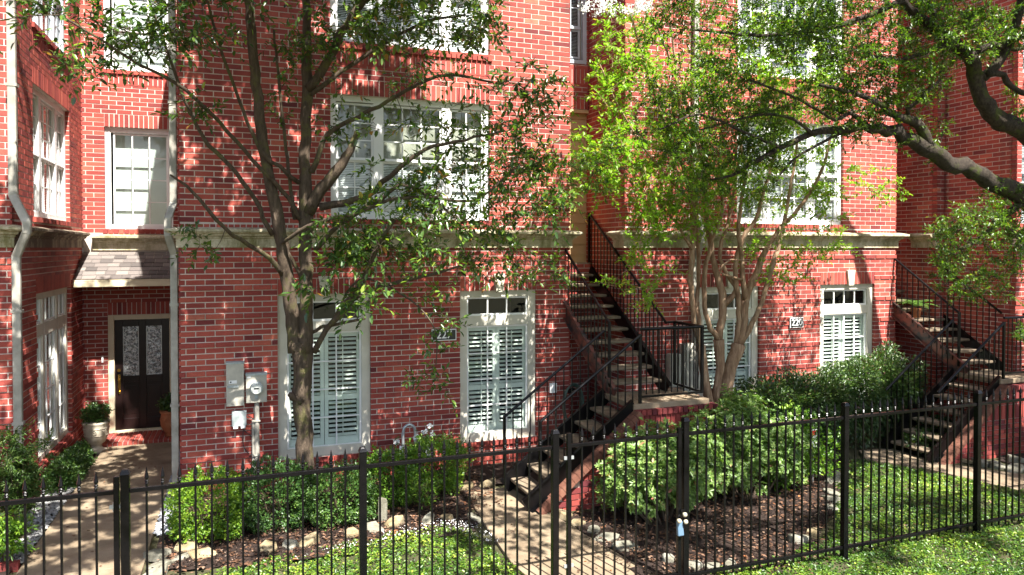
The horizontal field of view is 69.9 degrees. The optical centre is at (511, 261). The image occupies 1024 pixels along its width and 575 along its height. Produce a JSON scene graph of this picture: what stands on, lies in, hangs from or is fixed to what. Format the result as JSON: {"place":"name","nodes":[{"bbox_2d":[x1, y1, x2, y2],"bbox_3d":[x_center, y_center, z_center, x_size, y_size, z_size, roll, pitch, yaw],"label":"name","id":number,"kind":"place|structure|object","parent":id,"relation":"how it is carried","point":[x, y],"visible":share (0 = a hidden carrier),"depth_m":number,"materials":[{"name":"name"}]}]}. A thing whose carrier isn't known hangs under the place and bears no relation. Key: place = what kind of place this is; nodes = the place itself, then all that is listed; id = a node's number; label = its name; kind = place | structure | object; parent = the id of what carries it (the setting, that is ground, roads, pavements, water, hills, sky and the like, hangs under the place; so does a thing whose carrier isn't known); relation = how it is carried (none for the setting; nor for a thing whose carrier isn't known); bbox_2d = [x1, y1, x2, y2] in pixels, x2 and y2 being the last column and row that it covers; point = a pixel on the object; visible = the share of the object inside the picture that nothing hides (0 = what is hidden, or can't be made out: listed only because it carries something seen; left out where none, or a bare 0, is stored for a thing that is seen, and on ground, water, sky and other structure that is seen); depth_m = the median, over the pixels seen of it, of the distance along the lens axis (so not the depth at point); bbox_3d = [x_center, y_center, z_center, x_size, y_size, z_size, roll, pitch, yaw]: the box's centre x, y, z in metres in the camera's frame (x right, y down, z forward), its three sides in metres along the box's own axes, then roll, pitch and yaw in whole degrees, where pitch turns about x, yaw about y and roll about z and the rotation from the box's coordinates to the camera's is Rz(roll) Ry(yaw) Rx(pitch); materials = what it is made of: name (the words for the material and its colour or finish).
{"place":"outdoors","nodes":[
{"label":"outdoors","id":0,"kind":"place"},
{"bbox_2d":[16,441,179,574],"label":"path","id":1,"kind":"structure","parent":0,"point":[105,467],"depth_m":9.26,"materials":[{"name":"beige concrete"}]},
{"bbox_2d":[9,424,1023,574],"bbox_3d":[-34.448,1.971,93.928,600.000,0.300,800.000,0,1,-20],"label":"ground","id":2,"kind":"structure","parent":0,"point":[844,566],"depth_m":8.44,"materials":[{"name":"green plant"}]},
{"bbox_2d":[0,560,19,572],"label":"brick edging","id":3,"kind":"object","parent":2,"relation":"on","point":[14,564],"visible":0.6,"depth_m":7.82,"materials":[{"name":"brick"}]},
{"bbox_2d":[0,505,38,561],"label":"nandina shrub","id":4,"kind":"object","parent":2,"relation":"on","point":[16,528],"visible":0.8,"depth_m":7.87,"materials":[{"name":"green plant"}]},
{"bbox_2d":[0,418,64,538],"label":"nandina shrub","id":5,"kind":"object","parent":2,"relation":"on","point":[18,460],"visible":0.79,"depth_m":8.52,"materials":[{"name":"green plant"}]},
{"bbox_2d":[0,0,90,516],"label":"brick townhouse","id":6,"kind":"structure","parent":2,"relation":"on","point":[49,157],"depth_m":10.88,"materials":[{"name":"brick"}]},
{"bbox_2d":[5,0,31,519],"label":"downspout","id":7,"kind":"object","parent":6,"relation":"attached to","point":[12,85],"visible":0.88,"depth_m":9.05,"materials":[{"name":"paint"}]},
{"bbox_2d":[32,0,63,51],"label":"window","id":8,"kind":"structure","parent":6,"relation":"in","point":[43,22],"depth_m":11.56,"materials":[{"name":"white glass"}]},
{"bbox_2d":[32,87,65,220],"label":"window","id":9,"kind":"structure","parent":6,"relation":"in","point":[49,160],"depth_m":11.49,"materials":[{"name":"white glass"}]},
{"bbox_2d":[36,287,67,463],"bbox_3d":[-7.122,1.675,11.212,0.129,2.460,2.200,0,1,-20],"label":"window","id":10,"kind":"structure","parent":6,"relation":"in","point":[51,306],"depth_m":11.49,"materials":[{"name":"beige paint"}]},
{"bbox_2d":[0,454,94,574],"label":"mulch bed","id":11,"kind":"object","parent":2,"relation":"on","point":[3,573],"visible":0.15,"depth_m":7.79,"materials":[{"name":"brown soil"}]},
{"bbox_2d":[0,487,75,562],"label":"pebbles","id":12,"kind":"object","parent":11,"relation":"on","point":[38,516],"visible":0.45,"depth_m":9.20,"materials":[{"name":"grey gravel"}]},
{"bbox_2d":[41,456,84,493],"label":"boxwood shrub","id":13,"kind":"object","parent":11,"relation":"on","point":[69,481],"visible":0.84,"depth_m":10.34,"materials":[{"name":"green plant"}]},
{"bbox_2d":[49,448,88,479],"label":"boxwood shrub","id":14,"kind":"object","parent":11,"relation":"on","point":[78,458],"visible":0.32,"depth_m":10.82,"materials":[{"name":"green plant"}]},
{"bbox_2d":[60,444,91,469],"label":"boxwood shrub","id":15,"kind":"object","parent":11,"relation":"on","point":[76,446],"visible":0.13,"depth_m":11.20,"materials":[{"name":"green plant"}]},
{"bbox_2d":[61,438,97,466],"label":"boxwood shrub","id":16,"kind":"object","parent":11,"relation":"on","point":[84,445],"visible":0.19,"depth_m":11.56,"materials":[{"name":"green plant"}]},
{"bbox_2d":[81,419,110,454],"bbox_3d":[-7.056,2.978,12.431,0.430,0.530,0.430,0,1,-20],"label":"stone urn","id":17,"kind":"object","parent":2,"relation":"on","point":[95,434],"visible":0.91,"depth_m":12.30,"materials":[{"name":"beige stone"}]},
{"bbox_2d":[75,400,114,424],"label":"potted shrub","id":18,"kind":"object","parent":17,"relation":"in","point":[95,413],"visible":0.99,"depth_m":12.34,"materials":[{"name":"green plant"}]},
{"bbox_2d":[73,0,179,446],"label":"brick entry bay","id":19,"kind":"object","parent":2,"relation":"on","point":[122,277],"visible":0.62,"depth_m":13.41,"materials":[{"name":"brick"}]},
{"bbox_2d":[104,0,167,72],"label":"window","id":20,"kind":"structure","parent":19,"relation":"in","point":[107,3],"depth_m":13.55,"materials":[{"name":"white glass"}]},
{"bbox_2d":[105,127,172,228],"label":"window","id":21,"kind":"structure","parent":19,"relation":"in","point":[136,160],"depth_m":13.62,"materials":[{"name":"white glass"}]},
{"bbox_2d":[115,318,169,429],"bbox_3d":[-6.850,2.090,13.591,0.911,2.030,0.134,0,1,-20],"label":"door","id":22,"kind":"structure","parent":19,"relation":"in","point":[142,360],"depth_m":13.58,"materials":[{"name":"brown wood"}]},
{"bbox_2d":[160,408,179,436],"bbox_3d":[-6.104,2.906,13.205,0.450,0.455,0.450,0,1,-20],"label":"terracotta pot","id":23,"kind":"object","parent":19,"relation":"on","point":[165,420],"visible":0.42,"depth_m":13.02,"materials":[{"name":"orange ceramic"}]},
{"bbox_2d":[155,392,179,411],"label":"potted shrub","id":24,"kind":"object","parent":23,"relation":"in","point":[164,403],"visible":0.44,"depth_m":13.08,"materials":[{"name":"green plant"}]},
{"bbox_2d":[143,564,167,574],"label":"edging stone","id":25,"kind":"object","parent":2,"relation":"on","point":[156,570],"visible":0.72,"depth_m":7.71,"materials":[{"name":"stone"}]},
{"bbox_2d":[143,548,171,561],"bbox_3d":[-3.939,3.272,8.166,0.258,0.096,0.321,-2,-13,39],"label":"edging stone","id":26,"kind":"object","parent":2,"relation":"on","point":[154,555],"visible":0.86,"depth_m":8.07,"materials":[{"name":"stone"}]},
{"bbox_2d":[152,449,179,535],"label":"pebbles","id":27,"kind":"object","parent":2,"relation":"on","point":[158,529],"visible":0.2,"depth_m":9.06,"materials":[{"name":"white gravel"}]},
{"bbox_2d":[174,539,197,553],"bbox_3d":[-3.699,3.272,8.338,0.325,0.116,0.239,2,18,26],"label":"edging stone","id":28,"kind":"object","parent":2,"relation":"on","point":[187,546],"visible":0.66,"depth_m":8.29,"materials":[{"name":"stone"}]},
{"bbox_2d":[188,547,217,560],"bbox_3d":[-3.431,3.291,8.157,0.352,0.093,0.283,13,11,2],"label":"edging stone","id":29,"kind":"object","parent":2,"relation":"on","point":[205,551],"visible":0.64,"depth_m":8.14,"materials":[{"name":"stone"}]},
{"bbox_2d":[299,532,319,547],"bbox_3d":[-2.356,3.264,8.518,0.187,0.110,0.322,-9,8,25],"label":"edging stone","id":30,"kind":"object","parent":2,"relation":"on","point":[310,538],"visible":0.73,"depth_m":8.46,"materials":[{"name":"stone"}]},
{"bbox_2d":[79,0,582,493],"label":"brick townhouse","id":31,"kind":"structure","parent":2,"relation":"on","point":[509,355],"depth_m":11.11,"materials":[{"name":"brick"}]},
{"bbox_2d":[164,0,179,496],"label":"downspout","id":32,"kind":"object","parent":31,"relation":"attached to","point":[173,303],"visible":0.73,"depth_m":10.14,"materials":[{"name":"paint"}]},
{"bbox_2d":[226,360,243,406],"bbox_3d":[-3.908,1.730,10.341,0.245,0.620,0.150,0,1,-20],"label":"breaker panel","id":33,"kind":"object","parent":31,"relation":"attached to","point":[234,383],"visible":1,"depth_m":10.29,"materials":[{"name":"grey metal"}]},
{"bbox_2d":[232,410,252,456],"bbox_3d":[-3.824,2.463,10.409,0.291,0.679,0.105,0,1,-20],"label":"cable box","id":34,"kind":"object","parent":31,"relation":"attached to","point":[239,417],"visible":1,"depth_m":10.35,"materials":[{"name":"grey plastic"}]},
{"bbox_2d":[245,371,266,402],"bbox_3d":[-3.631,1.799,10.408,0.290,0.420,0.218,0,1,-20],"label":"electric meter","id":35,"kind":"object","parent":31,"relation":"attached to","point":[256,387],"visible":1,"depth_m":10.37,"materials":[{"name":"grey metal"}]},
{"bbox_2d":[252,402,260,489],"bbox_3d":[-3.654,2.643,10.462,0.116,1.270,0.076,0,1,-20],"label":"conduit","id":36,"kind":"object","parent":31,"relation":"attached to","point":[256,454],"visible":0.76,"depth_m":10.44,"materials":[{"name":"metal"}]},
{"bbox_2d":[277,294,370,458],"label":"window","id":37,"kind":"structure","parent":31,"relation":"in","point":[340,388],"depth_m":11.05,"materials":[{"name":"beige paint"}]},
{"bbox_2d":[330,95,488,220],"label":"window","id":38,"kind":"structure","parent":31,"relation":"in","point":[389,149],"depth_m":11.35,"materials":[{"name":"white glass"}]},
{"bbox_2d":[330,0,488,54],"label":"window","id":39,"kind":"structure","parent":31,"relation":"in","point":[335,5],"depth_m":11.45,"materials":[{"name":"white glass"}]},
{"bbox_2d":[431,329,455,340],"bbox_3d":[-1.060,1.151,11.416,0.400,0.180,0.021,0,1,-20],"label":"number plaque","id":40,"kind":"object","parent":31,"relation":"attached to","point":[443,337],"visible":0.5,"depth_m":11.42,"materials":[{"name":"white"}]},
{"bbox_2d":[460,290,534,441],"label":"window","id":41,"kind":"structure","parent":31,"relation":"in","point":[497,357],"depth_m":11.96,"materials":[{"name":"beige paint"}]},
{"bbox_2d":[562,383,583,418],"bbox_3d":[0.985,2.341,12.019,0.361,0.717,0.192,0,1,-20],"label":"garden hose","id":42,"kind":"object","parent":31,"relation":"hanging from","point":[568,388],"visible":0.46,"depth_m":11.96,"materials":[{"name":"grey"}]},
{"bbox_2d":[119,429,559,574],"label":"iron fence","id":43,"kind":"object","parent":2,"relation":"on","point":[362,467],"visible":1,"depth_m":6.26,"materials":[{"name":"metal"}]},
{"bbox_2d":[0,472,120,574],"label":"iron gate","id":44,"kind":"structure","parent":43,"relation":"attached to","point":[61,497],"depth_m":5.50,"materials":[{"name":"metal"}]},
{"bbox_2d":[347,527,358,537],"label":"edging stone","id":45,"kind":"object","parent":2,"relation":"on","point":[352,531],"visible":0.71,"depth_m":8.70,"materials":[{"name":"stone"}]},
{"bbox_2d":[199,521,524,574],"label":"jasmine ground cover","id":46,"kind":"object","parent":2,"relation":"on","point":[486,564],"visible":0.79,"depth_m":8.03,"materials":[{"name":"green plant"}]},
{"bbox_2d":[367,521,383,532],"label":"edging stone","id":47,"kind":"object","parent":2,"relation":"on","point":[372,526],"visible":0.58,"depth_m":8.88,"materials":[{"name":"stone"}]},
{"bbox_2d":[384,515,403,527],"bbox_3d":[-1.468,3.254,9.097,0.168,0.108,0.291,3,14,38],"label":"edging stone","id":48,"kind":"object","parent":2,"relation":"on","point":[398,519],"visible":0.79,"depth_m":9.06,"materials":[{"name":"stone"}]},
{"bbox_2d":[0,0,822,511],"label":"forked tree","id":49,"kind":"object","parent":2,"relation":"on","point":[302,348],"visible":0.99,"depth_m":9.29,"materials":[{"name":"green plant"}]},
{"bbox_2d":[152,457,716,570],"bbox_3d":[-0.791,3.253,10.037,7.290,0.054,2.700,0,1,-20],"label":"mulch bed","id":50,"kind":"object","parent":2,"relation":"on","point":[487,471],"visible":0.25,"depth_m":8.91,"materials":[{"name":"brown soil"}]},
{"bbox_2d":[164,463,248,543],"bbox_3d":[-3.604,2.844,8.677,1.005,0.949,0.949,0,1,-20],"label":"boxwood shrub","id":51,"kind":"object","parent":50,"relation":"on","point":[220,527],"visible":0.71,"depth_m":8.50,"materials":[{"name":"green plant"}]},
{"bbox_2d":[260,540,276,555],"bbox_3d":[-2.773,3.277,8.344,0.200,0.070,0.328,1,10,-29],"label":"edging stone","id":52,"kind":"object","parent":50,"relation":"on","point":[266,544],"visible":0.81,"depth_m":8.32,"materials":[{"name":"stone"}]},
{"bbox_2d":[229,453,315,534],"bbox_3d":[-2.944,2.864,9.014,1.134,0.908,1.011,0,1,-20],"label":"boxwood shrub","id":53,"kind":"object","parent":50,"relation":"on","point":[265,514],"visible":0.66,"depth_m":8.88,"materials":[{"name":"green plant"}]},
{"bbox_2d":[282,539,298,550],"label":"edging stone","id":54,"kind":"object","parent":50,"relation":"on","point":[293,543],"visible":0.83,"depth_m":8.38,"materials":[{"name":"stone"}]},
{"bbox_2d":[157,467,501,572],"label":"fallen leaves","id":55,"kind":"object","parent":50,"relation":"on","point":[236,560],"visible":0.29,"depth_m":8.73,"materials":[{"name":"brown plant"}]},
{"bbox_2d":[297,459,378,530],"bbox_3d":[-2.190,2.919,9.206,1.018,0.791,0.970,0,1,-20],"label":"boxwood shrub","id":56,"kind":"object","parent":50,"relation":"on","point":[351,513],"visible":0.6,"depth_m":9.02,"materials":[{"name":"green plant"}]},
{"bbox_2d":[377,497,386,522],"bbox_3d":[-1.630,3.132,9.213,0.119,0.336,0.106,0,1,-20],"label":"garden stone","id":57,"kind":"object","parent":50,"relation":"on","point":[383,509],"visible":0.72,"depth_m":9.17,"materials":[{"name":"stone"}]},
{"bbox_2d":[351,443,417,509],"bbox_3d":[-1.704,2.877,9.819,0.970,0.837,0.949,0,1,-20],"label":"boxwood shrub","id":58,"kind":"object","parent":50,"relation":"on","point":[387,495],"visible":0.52,"depth_m":9.65,"materials":[{"name":"green plant"}]},
{"bbox_2d":[295,518,497,558],"bbox_3d":[-1.371,3.258,8.523,2.313,0.106,0.986,0,1,-20],"label":"white alyssum","id":59,"kind":"object","parent":50,"relation":"on","point":[428,533],"visible":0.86,"depth_m":8.76,"materials":[{"name":"white plant"}]},
{"bbox_2d":[393,423,434,466],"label":"rose bush","id":60,"kind":"object","parent":50,"relation":"on","point":[429,425],"visible":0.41,"depth_m":10.71,"materials":[{"name":"white plant"}]},
{"bbox_2d":[400,423,429,455],"bbox_3d":[-1.462,2.844,10.944,0.480,0.851,0.260,0,1,-20],"label":"pipe","id":61,"kind":"object","parent":50,"relation":"on","point":[406,426],"visible":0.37,"depth_m":10.91,"materials":[{"name":"grey metal"}]},
{"bbox_2d":[403,471,442,509],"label":"nandina shrub","id":62,"kind":"object","parent":50,"relation":"on","point":[424,496],"visible":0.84,"depth_m":9.54,"materials":[{"name":"green plant"}]},
{"bbox_2d":[422,512,434,527],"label":"edging stone","id":63,"kind":"object","parent":50,"relation":"on","point":[426,519],"visible":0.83,"depth_m":9.15,"materials":[{"name":"stone"}]},
{"bbox_2d":[396,433,474,495],"bbox_3d":[-1.095,2.845,10.403,1.168,0.886,0.967,0,1,-20],"label":"boxwood shrub","id":64,"kind":"object","parent":50,"relation":"on","point":[450,449],"visible":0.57,"depth_m":10.27,"materials":[{"name":"green plant"}]},
{"bbox_2d":[435,431,474,465],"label":"nandina shrub","id":65,"kind":"object","parent":50,"relation":"on","point":[460,442],"visible":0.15,"depth_m":11.09,"materials":[{"name":"green plant"}]},
{"bbox_2d":[569,0,590,437],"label":"stairwell passage","id":66,"kind":"object","parent":2,"relation":"on","point":[579,46],"visible":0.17,"depth_m":13.31,"materials":[{"name":"red brick"}]},
{"bbox_2d":[569,0,586,64],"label":"window","id":67,"kind":"structure","parent":66,"relation":"in","point":[574,23],"depth_m":13.30,"materials":[{"name":"white glass"}]},
{"bbox_2d":[611,540,637,551],"bbox_3d":[1.296,3.290,8.387,0.316,0.104,0.202,5,14,-3],"label":"edging stone","id":68,"kind":"object","parent":2,"relation":"on","point":[630,544],"visible":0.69,"depth_m":8.36,"materials":[{"name":"stone"}]},
{"bbox_2d":[536,402,717,514],"bbox_3d":[1.471,2.720,10.306,2.758,1.401,0.995,0,1,-20],"label":"brick landing","id":69,"kind":"object","parent":2,"relation":"on","point":[674,414],"visible":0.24,"depth_m":9.76,"materials":[{"name":"brick"}]},
{"bbox_2d":[560,448,853,574],"bbox_3d":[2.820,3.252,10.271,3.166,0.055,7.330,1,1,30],"label":"mulch bed","id":70,"kind":"object","parent":2,"relation":"on","point":[719,543],"visible":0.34,"depth_m":8.98,"materials":[{"name":"brown wood"}]},
{"bbox_2d":[594,532,619,541],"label":"edging stone","id":71,"kind":"object","parent":70,"relation":"on","point":[609,536],"visible":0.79,"depth_m":8.62,"materials":[{"name":"stone"}]},
{"bbox_2d":[591,417,729,524],"bbox_3d":[1.862,2.652,9.175,1.662,1.318,1.478,0,1,-20],"label":"variegated pittosporum","id":72,"kind":"object","parent":70,"relation":"on","point":[620,476],"visible":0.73,"depth_m":8.99,"materials":[{"name":"green plant"}]},
{"bbox_2d":[689,560,702,570],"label":"edging stone","id":73,"kind":"object","parent":70,"relation":"on","point":[692,564],"visible":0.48,"depth_m":7.84,"materials":[{"name":"stone"}]},
{"bbox_2d":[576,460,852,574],"bbox_3d":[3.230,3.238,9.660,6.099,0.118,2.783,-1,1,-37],"label":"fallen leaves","id":74,"kind":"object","parent":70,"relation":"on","point":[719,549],"visible":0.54,"depth_m":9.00,"materials":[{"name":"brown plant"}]},
{"bbox_2d":[535,0,912,451],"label":"crape myrtle","id":75,"kind":"object","parent":70,"relation":"on","point":[725,372],"visible":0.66,"depth_m":10.83,"materials":[{"name":"green plant"}]},
{"bbox_2d":[673,383,820,500],"bbox_3d":[3.224,2.547,10.088,2.025,1.494,1.710,0,1,18],"label":"variegated pittosporum","id":76,"kind":"object","parent":70,"relation":"on","point":[725,404],"visible":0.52,"depth_m":9.98,"materials":[{"name":"green plant"}]},
{"bbox_2d":[756,400,850,495],"bbox_3d":[4.157,2.687,10.724,1.466,1.229,1.313,0,1,-20],"label":"leafy shrub","id":77,"kind":"object","parent":70,"relation":"on","point":[814,465],"visible":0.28,"depth_m":10.53,"materials":[{"name":"green plant"}]},
{"bbox_2d":[586,0,909,435],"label":"brick townhouse","id":78,"kind":"structure","parent":2,"relation":"on","point":[843,305],"depth_m":13.29,"materials":[{"name":"brick"}]},
{"bbox_2d":[666,353,680,387],"bbox_3d":[2.736,1.849,12.404,0.220,0.570,0.160,0,1,-20],"label":"meter cabinet","id":79,"kind":"object","parent":78,"relation":"attached to","point":[668,365],"visible":0.56,"depth_m":12.35,"materials":[{"name":"grey metal"}]},
{"bbox_2d":[679,343,693,391],"bbox_3d":[2.982,1.932,12.506,0.210,1.060,0.140,0,1,-20],"label":"meter cabinet","id":80,"kind":"object","parent":78,"relation":"attached to","point":[680,348],"visible":0.15,"depth_m":12.45,"materials":[{"name":"grey metal"}]},
{"bbox_2d":[691,0,704,394],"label":"downspout","id":81,"kind":"object","parent":78,"relation":"attached to","point":[695,21],"visible":0.26,"depth_m":12.45,"materials":[{"name":"paint"}]},
{"bbox_2d":[698,286,757,395],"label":"window","id":82,"kind":"structure","parent":78,"relation":"in","point":[747,366],"depth_m":13.11,"materials":[{"name":"beige paint"}]},
{"bbox_2d":[737,120,840,224],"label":"window","id":83,"kind":"structure","parent":78,"relation":"in","point":[813,168],"depth_m":13.59,"materials":[{"name":"white glass"}]},
{"bbox_2d":[738,0,841,81],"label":"window","id":84,"kind":"structure","parent":78,"relation":"in","point":[762,51],"depth_m":13.68,"materials":[{"name":"white glass"}]},
{"bbox_2d":[790,317,802,327],"bbox_3d":[5.182,1.120,13.333,0.300,0.185,0.021,0,1,-20],"label":"number plaque","id":85,"kind":"object","parent":78,"relation":"attached to","point":[796,322],"visible":1,"depth_m":13.32,"materials":[{"name":"white"}]},
{"bbox_2d":[819,284,871,410],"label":"window","id":86,"kind":"structure","parent":78,"relation":"in","point":[845,310],"depth_m":13.98,"materials":[{"name":"beige paint"}]},
{"bbox_2d":[553,0,1023,354],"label":"live oak","id":87,"kind":"object","parent":2,"relation":"on","point":[1008,190],"visible":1,"depth_m":8.82,"materials":[{"name":"green plant"}]},
{"bbox_2d":[787,534,808,543],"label":"edging stone","id":88,"kind":"object","parent":2,"relation":"on","point":[798,538],"visible":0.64,"depth_m":8.52,"materials":[{"name":"stone"}]},
{"bbox_2d":[733,339,931,454],"bbox_3d":[5.449,2.355,12.591,4.579,1.858,1.466,-1,1,-27],"label":"clipped hedge","id":89,"kind":"object","parent":2,"relation":"on","point":[804,390],"visible":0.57,"depth_m":12.47,"materials":[{"name":"green plant"}]},
{"bbox_2d":[681,386,1023,574],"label":"iron fence","id":90,"kind":"object","parent":2,"relation":"on","point":[975,523],"visible":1,"depth_m":8.11,"materials":[{"name":"metal"}]},
{"bbox_2d":[563,419,681,574],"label":"iron gate","id":91,"kind":"structure","parent":90,"relation":"attached to","point":[568,457],"depth_m":7.16,"materials":[{"name":"metal"}]},
{"bbox_2d":[676,509,687,535],"bbox_3d":[1.691,2.620,7.311,0.124,0.255,0.075,0,1,-20],"label":"key lockbox","id":92,"kind":"object","parent":91,"relation":"hanging from","point":[679,527],"visible":1,"depth_m":7.31,"materials":[{"name":"blue plastic"}]},
{"bbox_2d":[709,459,1023,574],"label":"lawn","id":93,"kind":"structure","parent":2,"relation":"on","point":[1018,551],"depth_m":8.64,"materials":[{"name":"green plant"}]},
{"bbox_2d":[903,412,983,456],"bbox_3d":[7.449,2.913,12.538,2.221,0.715,1.305,0,1,-20],"label":"leafy shrub","id":94,"kind":"object","parent":2,"relation":"on","point":[921,439],"visible":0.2,"depth_m":12.34,"materials":[{"name":"green plant"}]},
{"bbox_2d":[881,258,1023,462],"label":"steel staircase","id":95,"kind":"structure","parent":2,"relation":"on","point":[995,374],"depth_m":12.74,"materials":[{"name":"metal"}]},
{"bbox_2d":[895,299,939,306],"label":"fern","id":96,"kind":"object","parent":95,"relation":"on","point":[915,303],"visible":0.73,"depth_m":13.91,"materials":[{"name":"green plant"}]},
{"bbox_2d":[894,0,1023,426],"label":"brick townhouse","id":97,"kind":"structure","parent":2,"relation":"on","point":[978,140],"depth_m":13.88,"materials":[{"name":"brick"}]},
{"bbox_2d":[938,382,1023,464],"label":"brick landing","id":98,"kind":"object","parent":2,"relation":"on","point":[1010,386],"visible":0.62,"depth_m":12.08,"materials":[{"name":"brick"}]},
{"bbox_2d":[1007,463,1023,472],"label":"edging stone","id":99,"kind":"object","parent":2,"relation":"on","point":[1009,469],"visible":0.54,"depth_m":11.35,"materials":[{"name":"stone"}]},
{"bbox_2d":[471,488,654,574],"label":"path","id":100,"kind":"structure","parent":0,"point":[534,537],"depth_m":8.53,"materials":[{"name":"beige concrete"}]},
{"bbox_2d":[499,213,708,512],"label":"steel staircase","id":101,"kind":"structure","parent":100,"relation":"on","point":[588,410],"depth_m":10.56,"materials":[{"name":"metal"}]},
{"bbox_2d":[859,448,1023,492],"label":"path","id":102,"kind":"structure","parent":0,"point":[921,463],"depth_m":11.42,"materials":[{"name":"beige concrete"}]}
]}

